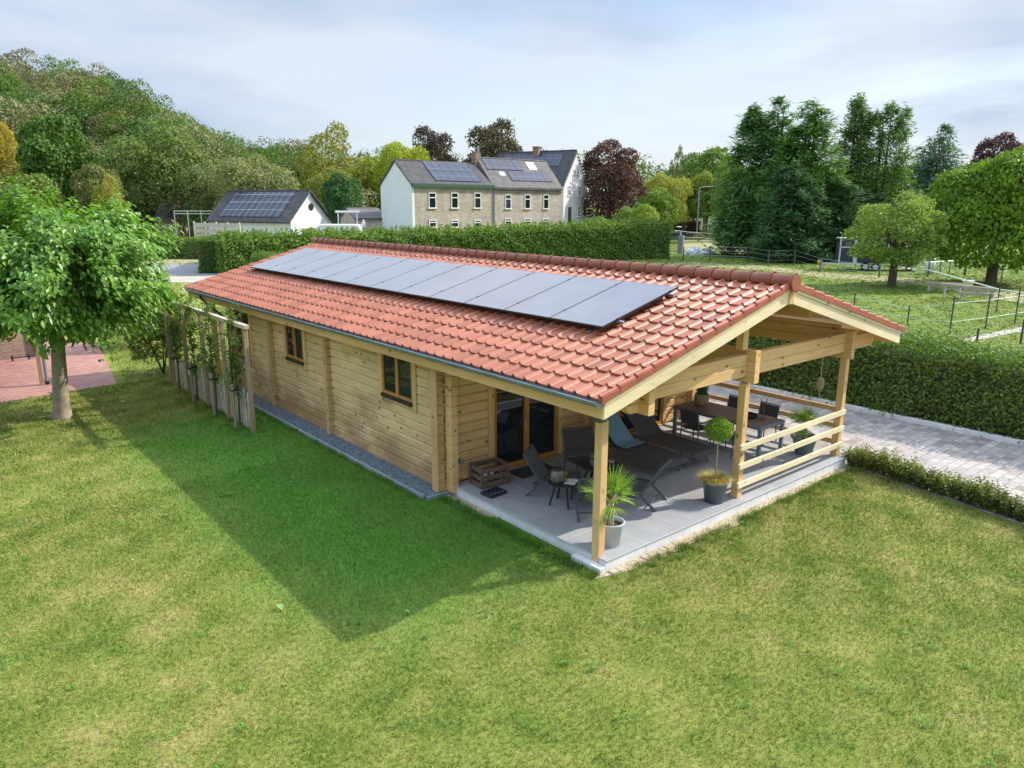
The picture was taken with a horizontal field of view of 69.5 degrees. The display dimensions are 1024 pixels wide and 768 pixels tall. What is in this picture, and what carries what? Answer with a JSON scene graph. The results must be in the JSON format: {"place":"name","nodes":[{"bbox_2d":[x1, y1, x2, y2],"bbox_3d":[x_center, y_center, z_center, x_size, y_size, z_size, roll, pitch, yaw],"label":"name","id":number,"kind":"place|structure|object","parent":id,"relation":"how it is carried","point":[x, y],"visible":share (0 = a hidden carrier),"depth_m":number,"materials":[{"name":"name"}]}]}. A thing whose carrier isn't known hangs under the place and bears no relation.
{"place":"outdoors","nodes":[
{"label":"outdoors","id":0,"kind":"place"},
{"bbox_2d":[0,338,116,402],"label":"patio","id":1,"kind":"structure","parent":0,"point":[19,378],"depth_m":24.32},
{"bbox_2d":[0,328,39,359],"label":"brick garden wall","id":2,"kind":"structure","parent":1,"relation":"on","point":[17,346],"depth_m":26.61,"materials":[{"name":"brick"}]},
{"bbox_2d":[35,340,48,384],"bbox_3d":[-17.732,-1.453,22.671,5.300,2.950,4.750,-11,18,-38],"label":"veranda post","id":3,"kind":"object","parent":1,"relation":"on","point":[39,367],"visible":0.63,"depth_m":22.70,"materials":[{"name":"brown wood"}]},
{"bbox_2d":[143,264,217,275],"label":"road","id":4,"kind":"structure","parent":0,"point":[183,270],"depth_m":62.31,"materials":[{"name":"grey asphalt"}]},
{"bbox_2d":[1,112,720,239],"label":"hillside","id":5,"kind":"structure","parent":0,"point":[687,235],"depth_m":137.68,"materials":[{"name":"green plant"}]},
{"bbox_2d":[0,47,351,200],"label":"woodland","id":6,"kind":"object","parent":5,"relation":"on","point":[99,101],"visible":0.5,"depth_m":143.47,"materials":[{"name":"green plant"}]},
{"bbox_2d":[2,156,970,229],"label":"undergrowth","id":7,"kind":"object","parent":5,"relation":"on","point":[152,212],"visible":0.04,"depth_m":108.18,"materials":[{"name":"green plant"}]},
{"bbox_2d":[273,138,968,193],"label":"woodland","id":8,"kind":"object","parent":5,"relation":"on","point":[641,168],"visible":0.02,"depth_m":257.31,"materials":[{"name":"green plant"}]},
{"bbox_2d":[378,159,494,230],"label":"brick house","id":9,"kind":"structure","parent":0,"point":[414,193],"depth_m":85.70,"materials":[{"name":"grey tile"}]},
{"bbox_2d":[0,206,1023,767],"bbox_3d":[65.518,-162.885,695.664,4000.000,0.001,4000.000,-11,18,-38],"label":"ground","id":10,"kind":"structure","parent":0,"point":[536,738],"depth_m":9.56,"materials":[{"name":"green plant"}]},
{"bbox_2d":[0,121,21,183],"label":"broadleaf tree","id":11,"kind":"object","parent":10,"relation":"on","point":[6,146],"visible":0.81,"depth_m":112.34,"materials":[{"name":"yellow plant"}]},
{"bbox_2d":[0,173,67,227],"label":"broadleaf tree","id":12,"kind":"object","parent":10,"relation":"on","point":[41,180],"visible":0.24,"depth_m":91.53,"materials":[{"name":"green plant"}]},
{"bbox_2d":[14,111,100,207],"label":"broadleaf tree","id":13,"kind":"object","parent":10,"relation":"on","point":[54,146],"visible":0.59,"depth_m":104.80,"materials":[{"name":"green plant"}]},
{"bbox_2d":[0,173,194,419],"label":"shade tree","id":14,"kind":"object","parent":10,"relation":"on","point":[78,282],"visible":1,"depth_m":17.49,"materials":[{"name":"green plant"}]},
{"bbox_2d":[69,162,132,223],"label":"broadleaf tree","id":15,"kind":"object","parent":10,"relation":"on","point":[83,189],"visible":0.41,"depth_m":95.08,"materials":[{"name":"green plant"}]},
{"bbox_2d":[90,173,122,212],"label":"broadleaf tree","id":16,"kind":"object","parent":10,"relation":"on","point":[103,190],"visible":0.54,"depth_m":93.17,"materials":[{"name":"green plant"}]},
{"bbox_2d":[96,125,215,211],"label":"walnut tree","id":17,"kind":"object","parent":10,"relation":"on","point":[168,160],"visible":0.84,"depth_m":104.00,"materials":[{"name":"green plant"}]},
{"bbox_2d":[121,287,191,373],"bbox_3d":[-11.527,-1.732,24.013,2.217,2.902,2.108,-11,18,-38],"label":"garden shrub","id":18,"kind":"object","parent":10,"relation":"on","point":[154,349],"visible":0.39,"depth_m":23.53,"materials":[{"name":"green plant"}]},
{"bbox_2d":[155,282,190,388],"bbox_3d":[-9.995,-1.380,21.937,0.848,3.188,1.017,-11,18,-38],"label":"espalier tree","id":19,"kind":"object","parent":10,"relation":"on","point":[174,335],"visible":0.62,"depth_m":21.91,"materials":[{"name":"green plant"}]},
{"bbox_2d":[152,199,198,240],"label":"shrub","id":20,"kind":"object","parent":10,"relation":"on","point":[164,214],"visible":0.3,"depth_m":106.18,"materials":[{"name":"plant"}]},
{"bbox_2d":[138,233,212,258],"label":"privet hedge","id":21,"kind":"object","parent":10,"relation":"on","point":[187,250],"visible":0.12,"depth_m":75.70,"materials":[{"name":"green plant"}]},
{"bbox_2d":[177,293,209,398],"bbox_3d":[-8.938,-1.035,20.733,0.983,3.089,0.932,-11,18,-38],"label":"espalier tree","id":22,"kind":"object","parent":10,"relation":"on","point":[191,325],"visible":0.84,"depth_m":20.60,"materials":[{"name":"green plant"}]},
{"bbox_2d":[177,160,235,223],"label":"willow tree","id":23,"kind":"object","parent":10,"relation":"on","point":[192,174],"visible":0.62,"depth_m":102.45,"materials":[{"name":"green plant"}]},
{"bbox_2d":[191,297,226,412],"bbox_3d":[-7.939,-0.730,19.516,0.844,3.072,1.042,-2,14,-9],"label":"espalier tree","id":24,"kind":"object","parent":10,"relation":"on","point":[210,346],"visible":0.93,"depth_m":19.41,"materials":[{"name":"green plant"}]},
{"bbox_2d":[163,302,255,432],"bbox_3d":[-8.448,-0.706,20.244,0.120,2.680,6.850,-11,18,-38],"label":"trellis frame","id":25,"kind":"object","parent":10,"relation":"on","point":[242,326],"visible":0.66,"depth_m":19.10,"materials":[{"name":"brown wood"}]},
{"bbox_2d":[174,356,250,427],"bbox_3d":[-8.415,0.072,20.485,0.062,1.056,6.604,-11,18,-38],"label":"stake fence","id":26,"kind":"object","parent":10,"relation":"on","point":[219,397],"visible":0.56,"depth_m":19.95,"materials":[{"name":"wood"}]},
{"bbox_2d":[193,221,240,236],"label":"board fence","id":27,"kind":"object","parent":10,"relation":"on","point":[203,227],"visible":0.37,"depth_m":80.57,"materials":[{"name":"white wood"}]},
{"bbox_2d":[194,232,251,272],"bbox_3d":[-25.246,-12.008,66.298,3.789,3.059,14.491,-3,14,-12],"label":"privet hedge","id":28,"kind":"object","parent":10,"relation":"on","point":[205,249],"visible":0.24,"depth_m":59.64,"materials":[{"name":"green plant"}]},
{"bbox_2d":[216,303,251,425],"bbox_3d":[-6.829,-0.447,18.236,0.917,3.131,0.999,-11,18,-38],"label":"espalier tree","id":29,"kind":"object","parent":10,"relation":"on","point":[234,359],"visible":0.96,"depth_m":18.12,"materials":[{"name":"green plant"}]},
{"bbox_2d":[206,153,302,208],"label":"willow tree","id":30,"kind":"object","parent":10,"relation":"on","point":[253,181],"visible":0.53,"depth_m":97.05,"materials":[{"name":"green plant"}]},
{"bbox_2d":[206,190,333,234],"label":"garage","id":31,"kind":"structure","parent":10,"relation":"on","point":[271,210],"depth_m":89.61,"materials":[{"name":"white paint"}]},
{"bbox_2d":[294,120,368,198],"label":"locust tree","id":32,"kind":"object","parent":10,"relation":"on","point":[313,165],"visible":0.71,"depth_m":119.93,"materials":[{"name":"green plant"}]},
{"bbox_2d":[303,166,363,223],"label":"broadleaf tree","id":33,"kind":"object","parent":10,"relation":"on","point":[317,181],"visible":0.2,"depth_m":113.65,"materials":[{"name":"green plant"}]},
{"bbox_2d":[219,386,450,500],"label":"kerb","id":34,"kind":"structure","parent":10,"relation":"on","point":[369,468],"depth_m":15.84,"materials":[{"name":"grey concrete"}]},
{"bbox_2d":[321,171,362,223],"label":"broadleaf tree","id":35,"kind":"object","parent":10,"relation":"on","point":[333,192],"visible":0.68,"depth_m":92.78,"materials":[{"name":"green plant"}]},
{"bbox_2d":[339,207,381,230],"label":"garden shed","id":36,"kind":"structure","parent":10,"relation":"on","point":[371,216],"depth_m":87.45,"materials":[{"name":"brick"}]},
{"bbox_2d":[352,153,383,208],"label":"broadleaf tree","id":37,"kind":"object","parent":10,"relation":"on","point":[371,162],"visible":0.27,"depth_m":126.04,"materials":[{"name":"green plant"}]},
{"bbox_2d":[371,140,429,199],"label":"broadleaf tree","id":38,"kind":"object","parent":10,"relation":"on","point":[385,164],"visible":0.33,"depth_m":120.99,"materials":[{"name":"green plant"}]},
{"bbox_2d":[407,122,456,161],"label":"copper beech","id":39,"kind":"object","parent":10,"relation":"on","point":[431,142],"visible":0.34,"depth_m":131.60,"materials":[{"name":"brown plant"}]},
{"bbox_2d":[209,216,671,273],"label":"privet hedge","id":40,"kind":"object","parent":10,"relation":"on","point":[629,239],"visible":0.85,"depth_m":70.74,"materials":[{"name":"green plant"}]},
{"bbox_2d":[462,117,522,161],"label":"copper beech","id":41,"kind":"object","parent":10,"relation":"on","point":[491,146],"visible":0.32,"depth_m":130.38,"materials":[{"name":"brown plant"}]},
{"bbox_2d":[160,380,870,581],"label":"grass","id":42,"kind":"structure","parent":10,"relation":"on","point":[480,517],"depth_m":13.26,"materials":[{"name":"green plant"}]},
{"bbox_2d":[180,237,904,563],"bbox_3d":[-1.109,-1.488,20.067,9.604,4.314,18.675,-11,18,-38],"label":"log cabin","id":43,"kind":"object","parent":10,"relation":"on","point":[439,369],"visible":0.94,"depth_m":14.74,"materials":[{"name":"brown wood"}]},
{"bbox_2d":[232,310,254,365],"bbox_3d":[-7.835,-1.449,21.490,0.125,1.640,1.432,-11,18,-38],"label":"window","id":44,"kind":"structure","parent":43,"relation":"in","point":[245,318],"depth_m":21.32,"materials":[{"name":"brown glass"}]},
{"bbox_2d":[282,324,307,369],"bbox_3d":[-5.509,-1.030,18.720,0.125,1.140,1.311,-11,18,-38],"label":"window","id":45,"kind":"structure","parent":43,"relation":"in","point":[294,339],"depth_m":18.70,"materials":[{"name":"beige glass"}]},
{"bbox_2d":[377,353,417,411],"bbox_3d":[-2.338,-0.127,15.022,0.125,1.140,1.442,-11,18,-38],"label":"window","id":46,"kind":"structure","parent":43,"relation":"in","point":[397,378],"depth_m":15.01,"materials":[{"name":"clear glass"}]},
{"bbox_2d":[488,386,562,471],"bbox_3d":[0.302,0.570,15.204,2.004,2.230,0.160,-11,18,-38],"label":"door","id":47,"kind":"structure","parent":43,"relation":"in","point":[516,422],"depth_m":15.21,"materials":[{"name":"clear glass"}]},
{"bbox_2d":[617,396,666,433],"bbox_3d":[3.082,0.030,17.456,1.827,2.230,0.160,-11,18,-38],"label":"door","id":48,"kind":"structure","parent":43,"relation":"in","point":[659,416],"depth_m":18.04,"materials":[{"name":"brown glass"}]},
{"bbox_2d":[497,146,588,224],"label":"rendered house","id":49,"kind":"structure","parent":10,"relation":"on","point":[566,168],"depth_m":107.87,"materials":[{"name":"white paint"}]},
{"bbox_2d":[571,553,604,573],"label":"kerb","id":50,"kind":"structure","parent":10,"relation":"on","point":[577,558],"depth_m":11.36,"materials":[{"name":"concrete"}]},
{"bbox_2d":[581,138,649,220],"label":"red maple","id":51,"kind":"object","parent":10,"relation":"on","point":[617,184],"visible":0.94,"depth_m":109.67,"materials":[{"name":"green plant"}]},
{"bbox_2d":[250,249,1023,442],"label":"beech hedge","id":52,"kind":"object","parent":10,"relation":"on","point":[983,390],"visible":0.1,"depth_m":19.01,"materials":[{"name":"green plant"}]},
{"bbox_2d":[630,204,659,221],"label":"garden bush","id":53,"kind":"object","parent":10,"relation":"on","point":[645,214],"visible":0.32,"depth_m":96.72,"materials":[{"name":"green plant"}]},
{"bbox_2d":[452,459,845,570],"bbox_3d":[3.000,1.861,15.101,7.498,0.160,4.078,-11,18,-38],"label":"terrace edge","id":54,"kind":"object","parent":10,"relation":"on","point":[556,542],"visible":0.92,"depth_m":12.81,"materials":[{"name":"concrete"}]},
{"bbox_2d":[456,418,846,562],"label":"terrace","id":55,"kind":"structure","parent":10,"relation":"on","point":[684,505],"depth_m":13.78,"materials":[{"name":"tile"}]},
{"bbox_2d":[469,457,509,489],"bbox_3d":[-0.438,1.720,14.296,0.652,0.420,0.452,-9,16,-33],"label":"wooden crate","id":56,"kind":"object","parent":55,"relation":"on","point":[474,470],"visible":0.99,"depth_m":14.20,"materials":[{"name":"brown wood"}]},
{"bbox_2d":[523,444,580,500],"bbox_3d":[0.795,1.645,13.804,1.072,0.827,0.670,4,14,14],"label":"lounge chair","id":57,"kind":"object","parent":55,"relation":"on","point":[538,468],"visible":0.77,"depth_m":13.83,"materials":[{"name":"grey metal"}]},
{"bbox_2d":[561,425,609,474],"bbox_3d":[1.458,1.389,14.675,0.714,0.901,0.874,-5,14,-19],"label":"chair","id":58,"kind":"object","parent":55,"relation":"on","point":[581,439],"visible":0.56,"depth_m":14.90,"materials":[{"name":"grey metal"}]},
{"bbox_2d":[570,477,615,521],"bbox_3d":[1.423,1.851,12.958,0.670,0.827,1.072,-1,14,-3],"label":"lounge chair","id":59,"kind":"object","parent":55,"relation":"on","point":[577,494],"visible":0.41,"depth_m":12.68,"materials":[{"name":"grey metal"}]},
{"bbox_2d":[578,458,620,483],"bbox_3d":[1.665,1.753,14.103,0.810,0.464,0.810,7,15,26],"label":"coffee table","id":60,"kind":"object","parent":55,"relation":"on","point":[584,464],"visible":0.5,"depth_m":13.98,"materials":[{"name":"black metal"}]},
{"bbox_2d":[577,461,638,547],"bbox_3d":[1.567,1.897,11.611,1.159,1.348,1.054,-11,18,-38],"label":"potted palm","id":61,"kind":"object","parent":55,"relation":"on","point":[615,524],"visible":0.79,"depth_m":11.55,"materials":[{"name":"plant"}]},
{"bbox_2d":[593,417,689,478],"bbox_3d":[2.642,1.247,15.313,0.734,0.883,2.089,-11,18,-38],"label":"sun lounger","id":62,"kind":"object","parent":55,"relation":"on","point":[651,453],"visible":0.59,"depth_m":14.99,"materials":[{"name":"fabric"}]},
{"bbox_2d":[607,412,643,448],"bbox_3d":[2.281,0.932,15.684,0.580,0.576,0.890,-11,18,-38],"label":"towel","id":63,"kind":"object","parent":62,"relation":"on","point":[619,434],"visible":0.71,"depth_m":15.70,"materials":[{"name":"blue fabric"}]},
{"bbox_2d":[618,458,672,511],"bbox_3d":[2.278,1.741,13.419,1.072,0.827,0.670,8,16,29],"label":"lounge chair","id":64,"kind":"object","parent":55,"relation":"on","point":[651,482],"visible":0.71,"depth_m":13.34,"materials":[{"name":"grey metal"}]},
{"bbox_2d":[625,413,716,468],"bbox_3d":[3.359,1.114,15.869,0.734,0.883,2.089,-11,17,-38],"label":"sun lounger","id":65,"kind":"object","parent":55,"relation":"on","point":[647,428],"visible":0.84,"depth_m":15.96,"materials":[{"name":"fabric"}]},
{"bbox_2d":[679,408,710,443],"bbox_3d":[4.122,0.948,16.603,0.580,0.858,0.514,-11,18,-38],"label":"dining chair","id":66,"kind":"object","parent":55,"relation":"on","point":[690,417],"visible":0.81,"depth_m":16.43,"materials":[{"name":"grey metal"}]},
{"bbox_2d":[694,416,737,504],"bbox_3d":[3.690,1.358,13.306,0.899,1.606,0.905,-11,18,-38],"label":"topiary tree","id":67,"kind":"object","parent":55,"relation":"on","point":[716,484],"visible":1,"depth_m":13.24,"materials":[{"name":"green plant"}]},
{"bbox_2d":[672,400,784,456],"bbox_3d":[4.877,0.981,16.789,0.950,0.704,2.300,-11,18,-38],"label":"dining table","id":68,"kind":"object","parent":55,"relation":"on","point":[710,410],"visible":0.76,"depth_m":16.52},
{"bbox_2d":[694,386,708,406],"bbox_3d":[4.425,0.203,17.218,0.441,0.604,0.434,-6,15,-23],"label":"grass pot","id":69,"kind":"object","parent":68,"relation":"on","point":[701,397],"depth_m":17.13,"materials":[{"name":"beige plant"}]},
{"bbox_2d":[757,401,779,445],"bbox_3d":[5.702,0.893,16.844,0.580,0.858,0.514,-10,17,-37],"label":"dining chair","id":70,"kind":"object","parent":55,"relation":"on","point":[771,410],"visible":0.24,"depth_m":16.89,"materials":[{"name":"grey metal"}]},
{"bbox_2d":[783,403,827,455],"bbox_3d":[6.292,0.936,15.977,1.118,1.180,0.891,-11,18,-38],"label":"potted palm","id":71,"kind":"object","parent":55,"relation":"on","point":[803,415],"visible":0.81,"depth_m":15.89,"materials":[{"name":"plant"}]},
{"bbox_2d":[632,187,680,231],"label":"broadleaf tree","id":72,"kind":"object","parent":10,"relation":"on","point":[664,204],"visible":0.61,"depth_m":107.46,"materials":[{"name":"green plant"}]},
{"bbox_2d":[638,172,693,222],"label":"tree","id":73,"kind":"object","parent":10,"relation":"on","point":[672,186],"visible":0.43,"depth_m":118.39,"materials":[{"name":"green plant"}]},
{"bbox_2d":[595,464,848,578],"bbox_3d":[4.299,2.336,13.450,7.900,0.001,0.400,-11,18,-38],"label":"sand border","id":74,"kind":"object","parent":10,"relation":"on","point":[726,520],"visible":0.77,"depth_m":13.14,"materials":[{"name":"beige sand"}]},
{"bbox_2d":[608,540,680,573],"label":"edging stones","id":75,"kind":"object","parent":74,"relation":"on","point":[622,567],"visible":0.91,"depth_m":11.65,"materials":[{"name":"beige stone"}]},
{"bbox_2d":[711,160,750,215],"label":"broadleaf tree","id":76,"kind":"object","parent":10,"relation":"on","point":[719,176],"visible":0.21,"depth_m":111.61,"materials":[{"name":"green plant"}]},
{"bbox_2d":[700,95,797,256],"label":"conifer tree","id":77,"kind":"object","parent":10,"relation":"on","point":[755,125],"visible":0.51,"depth_m":78.96,"materials":[{"name":"green plant"}]},
{"bbox_2d":[744,157,839,263],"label":"conifer tree","id":78,"kind":"object","parent":10,"relation":"on","point":[780,233],"visible":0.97,"depth_m":71.29,"materials":[{"name":"green plant"}]},
{"bbox_2d":[733,96,859,260],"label":"conifer tree","id":79,"kind":"object","parent":10,"relation":"on","point":[806,129],"visible":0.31,"depth_m":74.00,"materials":[{"name":"green plant"}]},
{"bbox_2d":[662,245,966,276],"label":"wire fence","id":80,"kind":"object","parent":10,"relation":"on","point":[768,260],"visible":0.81,"depth_m":65.97,"materials":[{"name":"metal"}]},
{"bbox_2d":[810,178,869,261],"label":"conifer tree","id":81,"kind":"object","parent":10,"relation":"on","point":[842,216],"visible":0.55,"depth_m":72.78,"materials":[{"name":"green plant"}]},
{"bbox_2d":[824,91,882,201],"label":"conifer tree","id":82,"kind":"object","parent":10,"relation":"on","point":[859,113],"visible":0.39,"depth_m":78.67,"materials":[{"name":"green plant"}]},
{"bbox_2d":[818,236,917,270],"bbox_3d":[30.855,-11.353,64.108,7.906,2.870,2.090,3,14,14],"label":"horse trailer","id":83,"kind":"object","parent":10,"relation":"on","point":[842,248],"visible":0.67,"depth_m":63.59,"materials":[{"name":"metal"}]},
{"bbox_2d":[724,380,1023,445],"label":"kerb","id":84,"kind":"structure","parent":10,"relation":"on","point":[1001,438],"depth_m":19.23,"materials":[{"name":"concrete"}]},
{"bbox_2d":[849,187,907,246],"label":"conifer tree","id":85,"kind":"object","parent":10,"relation":"on","point":[870,196],"visible":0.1,"depth_m":76.83,"materials":[{"name":"green plant"}]},
{"bbox_2d":[846,98,929,251],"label":"conifer tree","id":86,"kind":"object","parent":10,"relation":"on","point":[892,135],"visible":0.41,"depth_m":77.89,"materials":[{"name":"green plant"}]},
{"bbox_2d":[839,191,949,286],"bbox_3d":[25.938,-9.869,50.371,6.510,6.437,6.818,-11,18,-38],"label":"fruit tree","id":87,"kind":"object","parent":10,"relation":"on","point":[894,255],"visible":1,"depth_m":48.92,"materials":[{"name":"green plant"}]},
{"bbox_2d":[893,122,969,250],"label":"spruce tree","id":88,"kind":"object","parent":10,"relation":"on","point":[939,159],"visible":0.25,"depth_m":88.39,"materials":[{"name":"green plant"}]},
{"bbox_2d":[853,290,1023,333],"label":"wire fence","id":89,"kind":"object","parent":10,"relation":"on","point":[953,303],"visible":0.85,"depth_m":33.70,"materials":[{"name":"wood"}]},
{"bbox_2d":[925,143,1023,283],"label":"chestnut tree","id":90,"kind":"object","parent":10,"relation":"on","point":[990,210],"visible":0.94,"depth_m":50.07,"materials":[{"name":"green plant"}]},
{"bbox_2d":[966,130,1023,197],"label":"copper beech","id":91,"kind":"object","parent":10,"relation":"on","point":[994,143],"visible":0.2,"depth_m":114.36,"materials":[{"name":"brown plant"}]},
{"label":"gravel bed","id":92,"kind":"structure","parent":10,"relation":"on","visible":0},
{"bbox_2d":[221,385,444,496],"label":"gravel","id":93,"kind":"structure","parent":92,"relation":"on","point":[414,482],"depth_m":16.63,"materials":[{"name":"grey gravel"}]},
{"bbox_2d":[0,0,1023,206],"label":"sky","id":94,"kind":"structure","parent":0,"point":[654,77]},
{"bbox_2d":[471,146,562,227],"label":"brick house","id":95,"kind":"structure","parent":0,"point":[527,190],"depth_m":94.02,"materials":[{"name":"beige brick"}]},
{"bbox_2d":[611,256,1023,352],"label":"meadow grass","id":96,"kind":"structure","parent":0,"point":[879,281],"depth_m":49.79,"materials":[{"name":"green plant"}]},
{"bbox_2d":[654,262,1023,302],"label":"paddock track","id":97,"kind":"structure","parent":0,"point":[1010,295],"depth_m":58.30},
{"bbox_2d":[677,385,1023,524],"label":"driveway","id":98,"kind":"structure","parent":0,"point":[967,456],"depth_m":17.23,"materials":[{"name":"grey stone"}]},
{"bbox_2d":[929,467,960,495],"bbox_3d":[8.325,1.884,14.250,0.469,0.556,0.609,-11,18,-38],"label":"box shrub","id":99,"kind":"object","parent":98,"relation":"on","point":[940,490],"visible":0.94,"depth_m":14.20,"materials":[{"name":"green plant"}]},
{"bbox_2d":[963,475,1009,508],"bbox_3d":[8.695,1.984,13.655,0.557,0.654,0.658,-3,14,-14],"label":"box shrub","id":100,"kind":"object","parent":98,"relation":"on","point":[978,493],"visible":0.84,"depth_m":13.62,"materials":[{"name":"green plant"}]},
{"bbox_2d":[986,480,1022,515],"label":"box shrub","id":101,"kind":"object","parent":98,"relation":"on","point":[1001,496],"visible":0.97,"depth_m":13.31,"materials":[{"name":"green plant"}]},
{"label":"road","id":102,"kind":"structure","parent":0,"visible":0},
{"bbox_2d":[668,172,707,233],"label":"broadleaf tree","id":103,"kind":"object","parent":102,"relation":"on","point":[685,175],"visible":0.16,"depth_m":128.76,"materials":[{"name":"green plant"}]},
{"bbox_2d":[688,168,716,235],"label":"broadleaf tree","id":104,"kind":"object","parent":102,"relation":"on","point":[706,174],"visible":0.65,"depth_m":125.39,"materials":[{"name":"green plant"}]},
{"bbox_2d":[679,145,738,233],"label":"broadleaf tree","id":105,"kind":"object","parent":102,"relation":"on","point":[705,158],"visible":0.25,"depth_m":128.01,"materials":[{"name":"green plant"}]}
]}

